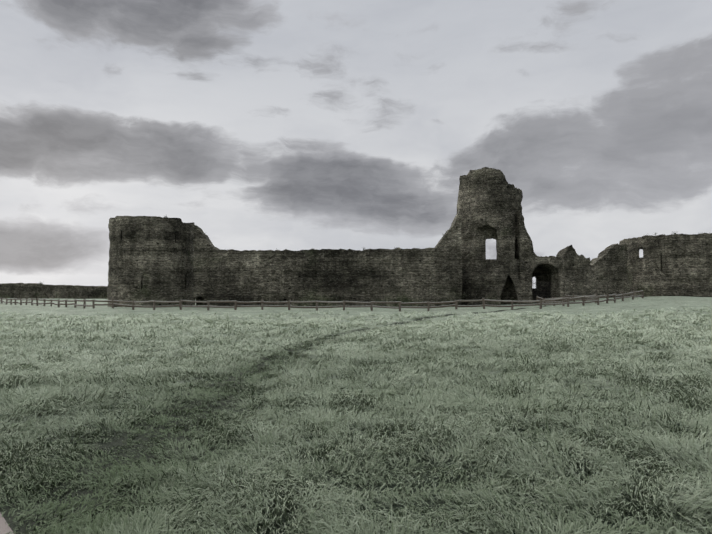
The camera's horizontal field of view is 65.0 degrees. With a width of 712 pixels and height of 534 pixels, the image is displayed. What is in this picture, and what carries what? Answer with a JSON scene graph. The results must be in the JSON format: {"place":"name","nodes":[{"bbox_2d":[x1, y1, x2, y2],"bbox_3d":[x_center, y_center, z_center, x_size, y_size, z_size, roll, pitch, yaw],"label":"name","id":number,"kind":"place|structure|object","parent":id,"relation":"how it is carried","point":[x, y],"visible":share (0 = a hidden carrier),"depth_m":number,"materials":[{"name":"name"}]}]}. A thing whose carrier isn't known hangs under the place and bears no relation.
{"place":"outdoors","nodes":[
{"label":"outdoors","id":0,"kind":"place"},
{"bbox_2d":[0,513,13,533],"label":"paved path","id":1,"kind":"structure","parent":0,"point":[4,528],"depth_m":4.34,"materials":[{"name":"grey stone"}]},
{"bbox_2d":[0,296,711,533],"bbox_3d":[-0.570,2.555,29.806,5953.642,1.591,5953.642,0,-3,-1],"label":"ground","id":2,"kind":"structure","parent":0,"point":[641,304],"depth_m":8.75,"materials":[{"name":"green plant"}]},
{"bbox_2d":[0,283,107,298],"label":"wall","id":3,"kind":"structure","parent":2,"relation":"on","point":[25,290],"depth_m":169.01,"materials":[{"name":"stone"}]},
{"bbox_2d":[107,216,194,306],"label":"tower","id":4,"kind":"structure","parent":2,"relation":"on","point":[150,258],"depth_m":71.19,"materials":[{"name":"stone"}]},
{"bbox_2d":[0,290,643,310],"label":"post and rail fence","id":5,"kind":"object","parent":2,"relation":"on","point":[554,301],"visible":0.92,"depth_m":57.44,"materials":[{"name":"brown wood"}]},
{"bbox_2d":[193,211,461,306],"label":"curtain wall","id":6,"kind":"structure","parent":2,"relation":"on","point":[405,275],"depth_m":72.13,"materials":[{"name":"stone"}]},
{"bbox_2d":[457,167,533,306],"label":"gatehouse tower","id":7,"kind":"structure","parent":2,"relation":"on","point":[489,201],"depth_m":74.12,"materials":[{"name":"stone"}]},
{"bbox_2d":[515,210,565,303],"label":"gate wall","id":8,"kind":"structure","parent":2,"relation":"on","point":[532,264],"depth_m":73.39,"materials":[{"name":"stone"}]},
{"bbox_2d":[533,281,549,303],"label":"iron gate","id":9,"kind":"structure","parent":2,"relation":"on","point":[539,283],"depth_m":72.05,"materials":[{"name":"black metal"}]},
{"bbox_2d":[550,243,629,301],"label":"ruined wall","id":10,"kind":"structure","parent":2,"relation":"on","point":[604,272],"depth_m":76.10,"materials":[{"name":"stone"}]},
{"bbox_2d":[619,233,711,296],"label":"wall","id":11,"kind":"structure","parent":2,"relation":"on","point":[674,265],"depth_m":74.63,"materials":[{"name":"stone"}]},
{"bbox_2d":[0,0,711,287],"label":"sky","id":12,"kind":"structure","parent":0,"point":[294,125],"materials":[{"name":"grey"}]}
]}

